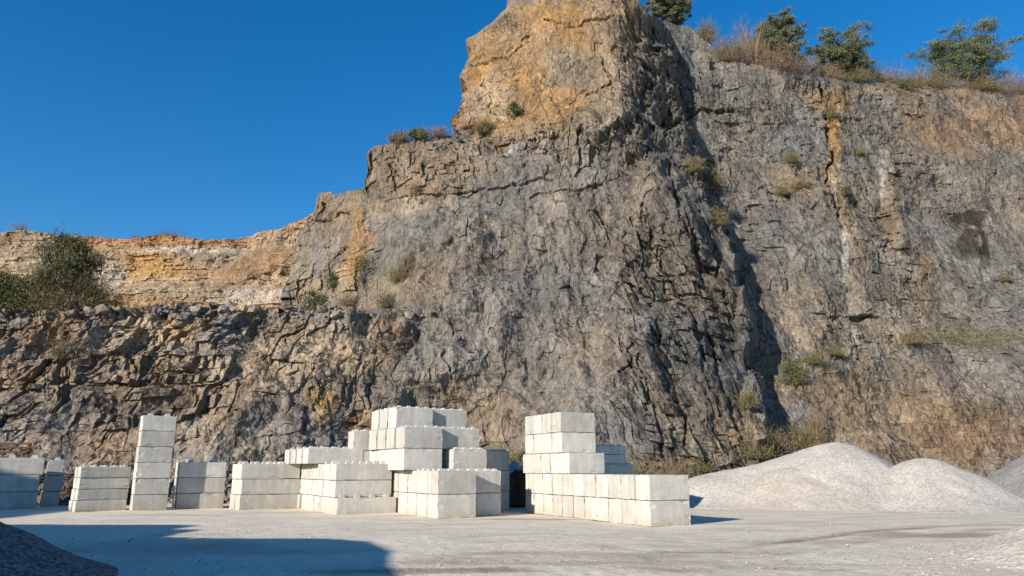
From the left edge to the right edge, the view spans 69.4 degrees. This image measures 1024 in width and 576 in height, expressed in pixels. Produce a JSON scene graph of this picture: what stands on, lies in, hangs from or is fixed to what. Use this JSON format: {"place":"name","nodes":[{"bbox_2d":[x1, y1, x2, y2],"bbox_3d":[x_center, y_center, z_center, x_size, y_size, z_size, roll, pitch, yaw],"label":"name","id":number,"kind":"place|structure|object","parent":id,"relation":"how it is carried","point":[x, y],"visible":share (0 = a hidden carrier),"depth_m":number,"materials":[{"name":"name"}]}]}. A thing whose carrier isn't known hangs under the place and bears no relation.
{"place":"outdoors","nodes":[
{"label":"outdoors","id":0,"kind":"place"},
{"bbox_2d":[0,211,314,310],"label":"quarry far face","id":1,"kind":"object","parent":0,"point":[239,273],"visible":0.37,"depth_m":140.04},
{"bbox_2d":[408,469,421,492],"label":"concrete block","id":2,"kind":"object","parent":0,"point":[412,480],"depth_m":29.43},
{"bbox_2d":[395,448,441,469],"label":"concrete block","id":3,"kind":"object","parent":2,"relation":"on","point":[410,459],"depth_m":29.83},
{"bbox_2d":[396,425,442,448],"bbox_3d":[-3.821,6.143,30.464,1.690,0.929,0.960,8,-16,-29],"label":"concrete block","id":4,"kind":"object","parent":3,"relation":"on","point":[420,437],"depth_m":30.07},
{"bbox_2d":[388,405,432,427],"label":"concrete block","id":5,"kind":"object","parent":4,"relation":"on","point":[398,416],"depth_m":31.31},
{"bbox_2d":[442,449,445,468],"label":"concrete block","id":6,"kind":"object","parent":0,"point":[443,458],"depth_m":31.05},
{"bbox_2d":[440,426,478,448],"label":"concrete block","id":7,"kind":"object","parent":6,"relation":"on","point":[458,437],"depth_m":31.22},
{"bbox_2d":[486,449,508,470],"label":"concrete block","id":8,"kind":"object","parent":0,"point":[497,459],"depth_m":32.77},
{"bbox_2d":[0,0,1023,501],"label":"quarry cliff","id":9,"kind":"structure","parent":0,"point":[566,240],"depth_m":59.41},
{"bbox_2d":[0,267,52,308],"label":"bush","id":10,"kind":"object","parent":9,"relation":"on","point":[14,291],"visible":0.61,"depth_m":48.47,"materials":[{"name":"green plant"}]},
{"bbox_2d":[0,262,86,312],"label":"bush","id":11,"kind":"object","parent":9,"relation":"on","point":[29,304],"visible":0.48,"depth_m":48.48,"materials":[{"name":"green plant"}]},
{"bbox_2d":[0,224,118,308],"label":"pine tree","id":12,"kind":"object","parent":9,"relation":"on","point":[72,254],"visible":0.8,"depth_m":50.33,"materials":[{"name":"green plant"}]},
{"bbox_2d":[30,273,102,311],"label":"bush","id":13,"kind":"object","parent":9,"relation":"on","point":[63,303],"visible":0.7,"depth_m":48.51,"materials":[{"name":"green plant"}]},
{"bbox_2d":[42,333,99,362],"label":"shrub","id":14,"kind":"object","parent":9,"relation":"on","point":[54,354],"visible":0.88,"depth_m":45.80,"materials":[{"name":"green plant"}]},
{"bbox_2d":[38,268,112,308],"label":"bush","id":15,"kind":"object","parent":9,"relation":"on","point":[75,288],"visible":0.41,"depth_m":49.16,"materials":[{"name":"green plant"}]},
{"bbox_2d":[39,272,127,309],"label":"bush","id":16,"kind":"object","parent":9,"relation":"on","point":[99,292],"visible":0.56,"depth_m":49.37,"materials":[{"name":"green plant"}]},
{"bbox_2d":[4,300,438,319],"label":"bench rubble","id":17,"kind":"object","parent":9,"relation":"on","point":[102,309],"visible":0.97,"depth_m":49.77,"materials":[{"name":"stone"}]},
{"bbox_2d":[295,287,336,309],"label":"shrub","id":18,"kind":"object","parent":9,"relation":"on","point":[320,299],"visible":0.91,"depth_m":55.08,"materials":[{"name":"green plant"}]},
{"bbox_2d":[345,253,375,287],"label":"shrub","id":19,"kind":"object","parent":9,"relation":"on","point":[364,261],"visible":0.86,"depth_m":63.36,"materials":[{"name":"green plant"}]},
{"bbox_2d":[370,287,396,307],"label":"shrub","id":20,"kind":"object","parent":9,"relation":"on","point":[386,303],"visible":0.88,"depth_m":57.63,"materials":[{"name":"green plant"}]},
{"bbox_2d":[395,241,418,281],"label":"shrub","id":21,"kind":"object","parent":9,"relation":"on","point":[407,262],"visible":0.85,"depth_m":58.23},
{"bbox_2d":[467,112,495,136],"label":"shrub","id":22,"kind":"object","parent":9,"relation":"on","point":[481,125],"visible":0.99,"depth_m":66.85,"materials":[{"name":"green plant"}]},
{"bbox_2d":[644,0,693,25],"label":"pine tree","id":23,"kind":"object","parent":9,"relation":"on","point":[671,11],"visible":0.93,"depth_m":86.65,"materials":[{"name":"green plant"}]},
{"bbox_2d":[680,153,708,174],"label":"shrub","id":24,"kind":"object","parent":9,"relation":"on","point":[695,167],"visible":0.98,"depth_m":65.50,"materials":[{"name":"green plant"}]},
{"bbox_2d":[693,14,721,45],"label":"cliff top shrub","id":25,"kind":"object","parent":9,"relation":"on","point":[706,34],"visible":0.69,"depth_m":86.67,"materials":[{"name":"green plant"}]},
{"bbox_2d":[703,162,741,188],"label":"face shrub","id":26,"kind":"object","parent":9,"relation":"on","point":[710,184],"visible":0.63,"depth_m":71.75,"materials":[{"name":"green plant"}]},
{"bbox_2d":[707,32,741,62],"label":"cliff top shrub","id":27,"kind":"object","parent":9,"relation":"on","point":[722,55],"visible":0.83,"depth_m":84.59,"materials":[{"name":"brown plant"}]},
{"bbox_2d":[712,27,755,65],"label":"cliff top shrub","id":28,"kind":"object","parent":9,"relation":"on","point":[737,56],"visible":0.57,"depth_m":84.91,"materials":[{"name":"brown plant"}]},
{"bbox_2d":[734,384,760,409],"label":"shrub","id":29,"kind":"object","parent":9,"relation":"on","point":[748,400],"visible":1,"depth_m":49.08,"materials":[{"name":"green plant"}]},
{"bbox_2d":[727,11,774,65],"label":"cliff top shrub","id":30,"kind":"object","parent":9,"relation":"on","point":[758,42],"visible":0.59,"depth_m":86.11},
{"bbox_2d":[730,415,791,462],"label":"foot shrub","id":31,"kind":"object","parent":9,"relation":"on","point":[746,452],"visible":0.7,"depth_m":47.22,"materials":[{"name":"green plant"}]},
{"bbox_2d":[742,28,804,71],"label":"cliff top shrub","id":32,"kind":"object","parent":9,"relation":"on","point":[771,63],"visible":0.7,"depth_m":84.69,"materials":[{"name":"brown plant"}]},
{"bbox_2d":[751,6,809,67],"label":"pine tree","id":33,"kind":"object","parent":9,"relation":"on","point":[786,22],"visible":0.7,"depth_m":86.80,"materials":[{"name":"green plant"}]},
{"bbox_2d":[766,424,800,456],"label":"foot shrub","id":34,"kind":"object","parent":9,"relation":"on","point":[784,447],"visible":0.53,"depth_m":50.15,"materials":[{"name":"brown plant"}]},
{"bbox_2d":[777,355,812,385],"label":"shrub","id":35,"kind":"object","parent":9,"relation":"on","point":[796,375],"visible":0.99,"depth_m":56.99,"materials":[{"name":"green plant"}]},
{"bbox_2d":[776,43,821,73],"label":"cliff top shrub","id":36,"kind":"object","parent":9,"relation":"on","point":[796,67],"visible":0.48,"depth_m":85.63,"materials":[{"name":"brown plant"}]},
{"bbox_2d":[776,416,833,450],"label":"foot shrub","id":37,"kind":"object","parent":9,"relation":"on","point":[803,445],"visible":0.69,"depth_m":52.10,"materials":[{"name":"green plant"}]},
{"bbox_2d":[800,404,828,445],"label":"foot shrub","id":38,"kind":"object","parent":9,"relation":"on","point":[816,423],"visible":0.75,"depth_m":53.53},
{"bbox_2d":[818,53,850,80],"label":"cliff top shrub","id":39,"kind":"object","parent":9,"relation":"on","point":[830,72],"visible":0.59,"depth_m":87.65,"materials":[{"name":"brown plant"}]},
{"bbox_2d":[803,20,877,78],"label":"pine tree","id":40,"kind":"object","parent":9,"relation":"on","point":[848,50],"visible":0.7,"depth_m":88.62,"materials":[{"name":"green plant"}]},
{"bbox_2d":[834,59,882,82],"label":"cliff top shrub","id":41,"kind":"object","parent":9,"relation":"on","point":[849,76],"visible":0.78,"depth_m":88.34,"materials":[{"name":"green plant"}]},
{"bbox_2d":[892,326,931,346],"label":"shrub","id":42,"kind":"object","parent":9,"relation":"on","point":[910,341],"visible":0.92,"depth_m":62.69,"materials":[{"name":"green plant"}]},
{"bbox_2d":[913,60,966,87],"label":"cliff top shrub","id":43,"kind":"object","parent":9,"relation":"on","point":[934,80],"visible":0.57,"depth_m":89.93,"materials":[{"name":"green plant"}]},
{"bbox_2d":[895,320,1023,363],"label":"ledge grass","id":44,"kind":"structure","parent":9,"relation":"on","point":[983,343],"depth_m":64.42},
{"bbox_2d":[903,16,1023,90],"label":"pine tree","id":45,"kind":"object","parent":9,"relation":"on","point":[979,54],"visible":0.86,"depth_m":91.57,"materials":[{"name":"green plant"}]},
{"bbox_2d":[954,64,1008,90],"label":"cliff top shrub","id":46,"kind":"object","parent":9,"relation":"on","point":[974,82],"visible":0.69,"depth_m":89.80,"materials":[{"name":"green plant"}]},
{"bbox_2d":[0,503,1023,575],"bbox_3d":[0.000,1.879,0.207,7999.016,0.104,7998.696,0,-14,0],"label":"ground","id":47,"kind":"structure","parent":0,"point":[168,541],"depth_m":18.49,"materials":[{"name":"concrete"}]},
{"bbox_2d":[0,491,37,508],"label":"concrete block","id":48,"kind":"object","parent":47,"relation":"on","point":[18,500],"depth_m":33.84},
{"bbox_2d":[0,475,39,491],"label":"concrete block","id":49,"kind":"object","parent":48,"relation":"on","point":[19,483],"depth_m":33.97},
{"bbox_2d":[0,455,45,474],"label":"concrete block","id":50,"kind":"object","parent":49,"relation":"on","point":[15,465],"depth_m":34.18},
{"bbox_2d":[0,443,36,457],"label":"rail frame","id":51,"kind":"object","parent":50,"relation":"on","point":[29,448],"visible":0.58,"depth_m":37.80,"materials":[{"name":"metal"}]},
{"bbox_2d":[39,491,59,506],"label":"concrete block","id":52,"kind":"object","parent":47,"relation":"on","point":[49,498],"depth_m":35.54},
{"bbox_2d":[43,475,63,490],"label":"concrete block","id":53,"kind":"object","parent":52,"relation":"on","point":[53,482],"depth_m":35.73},
{"bbox_2d":[46,457,66,474],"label":"concrete block","id":54,"kind":"object","parent":53,"relation":"on","point":[57,466],"depth_m":35.92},
{"bbox_2d":[0,522,118,575],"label":"gravel heap","id":55,"kind":"object","parent":47,"relation":"on","point":[24,553],"visible":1,"depth_m":12.32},
{"bbox_2d":[72,499,126,511],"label":"concrete block","id":56,"kind":"object","parent":47,"relation":"on","point":[93,505],"depth_m":31.88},
{"bbox_2d":[74,488,127,500],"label":"concrete block","id":57,"kind":"object","parent":56,"relation":"on","point":[99,494],"depth_m":32.11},
{"bbox_2d":[76,478,129,488],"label":"concrete block","id":58,"kind":"object","parent":57,"relation":"on","point":[100,483],"depth_m":32.23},
{"bbox_2d":[77,465,130,477],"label":"concrete block","id":59,"kind":"object","parent":58,"relation":"on","point":[104,471],"depth_m":32.33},
{"bbox_2d":[129,494,167,510],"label":"concrete block","id":60,"kind":"object","parent":47,"relation":"on","point":[151,502],"depth_m":32.49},
{"bbox_2d":[131,478,169,494],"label":"concrete block","id":61,"kind":"object","parent":60,"relation":"on","point":[144,486],"depth_m":32.66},
{"bbox_2d":[133,463,170,477],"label":"concrete block","id":62,"kind":"object","parent":61,"relation":"on","point":[152,470],"depth_m":32.80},
{"bbox_2d":[135,447,172,462],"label":"concrete block","id":63,"kind":"object","parent":62,"relation":"on","point":[155,454],"depth_m":32.99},
{"bbox_2d":[137,431,174,446],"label":"concrete block","id":64,"kind":"object","parent":63,"relation":"on","point":[156,439],"depth_m":33.16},
{"bbox_2d":[139,413,176,431],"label":"concrete block","id":65,"kind":"object","parent":64,"relation":"on","point":[152,422],"depth_m":33.38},
{"bbox_2d":[174,493,223,508],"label":"concrete block","id":66,"kind":"object","parent":47,"relation":"on","point":[196,500],"depth_m":34.00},
{"bbox_2d":[175,477,225,492],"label":"concrete block","id":67,"kind":"object","parent":66,"relation":"on","point":[203,485],"depth_m":34.22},
{"bbox_2d":[177,460,226,477],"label":"concrete block","id":68,"kind":"object","parent":67,"relation":"on","point":[192,468],"depth_m":34.40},
{"bbox_2d":[234,494,297,509],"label":"concrete block","id":69,"kind":"object","parent":47,"relation":"on","point":[264,501],"depth_m":33.27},
{"bbox_2d":[236,479,300,494],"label":"concrete block","id":70,"kind":"object","parent":69,"relation":"on","point":[265,486],"depth_m":33.41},
{"bbox_2d":[236,461,299,478],"bbox_3d":[-11.173,8.370,33.974,2.670,0.780,0.820,9,-16,-33],"label":"concrete block","id":71,"kind":"object","parent":70,"relation":"on","point":[267,470],"depth_m":33.59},
{"bbox_2d":[313,496,319,510],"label":"concrete block","id":72,"kind":"object","parent":47,"relation":"on","point":[316,502],"depth_m":31.69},
{"bbox_2d":[312,480,317,494],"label":"concrete block","id":73,"kind":"object","parent":72,"relation":"on","point":[314,486],"depth_m":32.21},
{"bbox_2d":[313,464,317,478],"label":"concrete block","id":74,"kind":"object","parent":73,"relation":"on","point":[315,471],"depth_m":32.43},
{"bbox_2d":[303,446,362,463],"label":"concrete block","id":75,"kind":"object","parent":74,"relation":"on","point":[320,455],"depth_m":32.44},
{"bbox_2d":[331,494,395,514],"bbox_3d":[-6.047,8.828,30.196,2.490,0.777,0.820,8,-16,-28],"label":"concrete block","id":76,"kind":"object","parent":47,"relation":"on","point":[358,504],"depth_m":29.81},
{"bbox_2d":[329,480,391,496],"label":"concrete block","id":77,"kind":"object","parent":76,"relation":"on","point":[361,488],"depth_m":30.27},
{"bbox_2d":[330,461,391,479],"bbox_3d":[-6.279,7.608,30.831,2.410,0.777,0.820,8,-16,-29],"label":"concrete block","id":78,"kind":"object","parent":77,"relation":"on","point":[354,470],"depth_m":30.44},
{"bbox_2d":[417,493,427,516],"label":"concrete block","id":79,"kind":"object","parent":47,"relation":"on","point":[422,498],"depth_m":28.39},
{"bbox_2d":[417,469,447,493],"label":"concrete block","id":80,"kind":"object","parent":79,"relation":"on","point":[422,486],"depth_m":28.61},
{"bbox_2d":[427,494,475,518],"bbox_3d":[-2.288,8.247,27.995,1.600,0.857,0.950,8,-16,-29],"label":"concrete block","id":81,"kind":"object","parent":47,"relation":"on","point":[442,506],"depth_m":27.60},
{"bbox_2d":[428,469,475,493],"bbox_3d":[-2.289,7.371,28.204,1.600,0.929,0.950,8,-16,-30],"label":"concrete block","id":82,"kind":"object","parent":81,"relation":"on","point":[452,481],"depth_m":27.81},
{"bbox_2d":[476,493,500,515],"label":"concrete block","id":83,"kind":"object","parent":47,"relation":"on","point":[487,504],"depth_m":29.09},
{"bbox_2d":[466,469,500,492],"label":"concrete block","id":84,"kind":"object","parent":83,"relation":"on","point":[488,480],"depth_m":29.33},
{"bbox_2d":[12,511,1006,575],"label":"yard pebbles","id":85,"kind":"object","parent":47,"relation":"on","point":[932,558],"visible":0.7,"depth_m":14.90,"materials":[{"name":"stone"}]},
{"bbox_2d":[505,470,525,506],"bbox_3d":[0.950,9.826,36.304,3.200,1.745,2.240,1,-14,-4],"label":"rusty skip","id":86,"kind":"object","parent":47,"relation":"on","point":[517,490],"visible":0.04,"depth_m":35.24,"materials":[{"name":"metal"}]},
{"bbox_2d":[563,495,573,517],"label":"concrete block","id":87,"kind":"object","parent":47,"relation":"on","point":[568,505],"depth_m":28.03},
{"bbox_2d":[562,474,572,494],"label":"concrete block","id":88,"kind":"object","parent":87,"relation":"on","point":[567,484],"depth_m":28.22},
{"bbox_2d":[560,453,604,473],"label":"concrete block","id":89,"kind":"object","parent":88,"relation":"on","point":[582,463],"depth_m":28.68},
{"bbox_2d":[574,496,588,518],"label":"concrete block","id":90,"kind":"object","parent":47,"relation":"on","point":[579,507],"depth_m":27.31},
{"bbox_2d":[573,474,583,495],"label":"concrete block","id":91,"kind":"object","parent":90,"relation":"on","point":[578,484],"depth_m":27.50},
{"bbox_2d":[585,497,598,519],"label":"concrete block","id":92,"kind":"object","parent":47,"relation":"on","point":[590,509],"depth_m":26.59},
{"bbox_2d":[584,474,595,496],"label":"concrete block","id":93,"kind":"object","parent":92,"relation":"on","point":[589,485],"depth_m":26.77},
{"bbox_2d":[596,497,612,521],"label":"concrete block","id":94,"kind":"object","parent":47,"relation":"on","point":[602,505],"depth_m":25.87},
{"bbox_2d":[596,474,608,497],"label":"concrete block","id":95,"kind":"object","parent":94,"relation":"on","point":[602,488],"depth_m":26.05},
{"bbox_2d":[609,498,622,522],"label":"concrete block","id":96,"kind":"object","parent":47,"relation":"on","point":[615,511],"depth_m":25.13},
{"bbox_2d":[608,474,651,498],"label":"concrete block","id":97,"kind":"object","parent":96,"relation":"on","point":[614,482],"depth_m":25.41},
{"bbox_2d":[622,499,636,524],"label":"concrete block","id":98,"kind":"object","parent":47,"relation":"on","point":[629,510],"depth_m":24.45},
{"bbox_2d":[621,475,635,498],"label":"concrete block","id":99,"kind":"object","parent":98,"relation":"on","point":[628,487],"depth_m":24.60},
{"bbox_2d":[628,450,697,477],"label":"yard shrub","id":100,"kind":"object","parent":47,"relation":"on","point":[652,467],"visible":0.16,"depth_m":40.81,"materials":[{"name":"green plant"}]},
{"bbox_2d":[636,500,690,526],"bbox_3d":[4.920,7.318,24.071,1.590,0.794,0.790,6,-15,-25],"label":"concrete block","id":101,"kind":"object","parent":47,"relation":"on","point":[655,513],"depth_m":23.73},
{"bbox_2d":[635,475,688,499],"bbox_3d":[4.931,6.538,24.258,1.590,0.794,0.790,6,-15,-24],"label":"concrete block","id":102,"kind":"object","parent":101,"relation":"on","point":[662,487],"depth_m":23.91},
{"bbox_2d":[659,450,691,478],"bbox_3d":[8.949,10.235,39.886,2.434,3.194,2.448,3,-14,-13],"label":"yard shrub","id":103,"kind":"object","parent":47,"relation":"on","point":[676,469],"visible":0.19,"depth_m":39.95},
{"bbox_2d":[688,442,893,510],"bbox_3d":[14.521,9.832,38.259,16.822,3.664,12.008,0,-14,0],"label":"gravel heap","id":104,"kind":"object","parent":47,"relation":"on","point":[858,471],"visible":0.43,"depth_m":36.46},
{"bbox_2d":[729,468,878,510],"bbox_3d":[15.085,10.060,36.590,11.601,2.427,9.260,0,-14,0],"label":"gravel heap","id":105,"kind":"object","parent":47,"relation":"on","point":[787,489],"visible":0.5,"depth_m":34.21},
{"bbox_2d":[880,458,1023,512],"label":"gravel heap","id":106,"kind":"object","parent":47,"relation":"on","point":[926,485],"visible":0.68,"depth_m":33.02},
{"bbox_2d":[947,524,1023,572],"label":"gravel heap","id":107,"kind":"object","parent":47,"relation":"on","point":[1004,550],"visible":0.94,"depth_m":15.27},
{"bbox_2d":[985,455,1023,494],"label":"gravel heap","id":108,"kind":"object","parent":47,"relation":"on","point":[1009,475],"visible":0.38,"depth_m":44.18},
{"bbox_2d":[0,0,1023,240],"label":"sky","id":109,"kind":"structure","parent":0,"point":[207,120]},
{"bbox_2d":[553,474,562,494],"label":"concrete block","id":110,"kind":"object","parent":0,"point":[557,484],"depth_m":28.92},
{"bbox_2d":[551,453,561,473],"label":"concrete block","id":111,"kind":"object","parent":110,"relation":"on","point":[555,463],"depth_m":29.42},
{"bbox_2d":[552,432,595,452],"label":"concrete block","id":112,"kind":"object","parent":111,"relation":"on","point":[567,442],"depth_m":29.46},
{"bbox_2d":[551,412,594,432],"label":"concrete block","id":113,"kind":"object","parent":112,"relation":"on","point":[575,422],"depth_m":29.66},
{"bbox_2d":[596,444,625,454],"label":"concrete block","id":114,"kind":"object","parent":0,"point":[612,449],"depth_m":32.60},
{"bbox_2d":[605,463,633,472],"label":"concrete block","id":115,"kind":"object","parent":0,"point":[620,468],"depth_m":32.49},
{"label":"concrete block","id":116,"kind":"object","parent":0,"visible":0},
{"bbox_2d":[445,447,486,468],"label":"concrete block","id":117,"kind":"object","parent":116,"relation":"on","point":[465,458],"depth_m":30.58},
{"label":"concrete block","id":118,"kind":"object","parent":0,"visible":0},
{"bbox_2d":[432,408,466,427],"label":"concrete block","id":119,"kind":"object","parent":118,"relation":"on","point":[451,417],"depth_m":32.42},
{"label":"concrete block","id":120,"kind":"object","parent":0,"visible":0},
{"bbox_2d":[363,451,369,461],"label":"concrete block","id":121,"kind":"object","parent":120,"relation":"on","point":[366,455],"depth_m":33.21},
{"bbox_2d":[348,429,374,450],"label":"concrete block","id":122,"kind":"object","parent":121,"relation":"on","point":[357,439],"depth_m":33.30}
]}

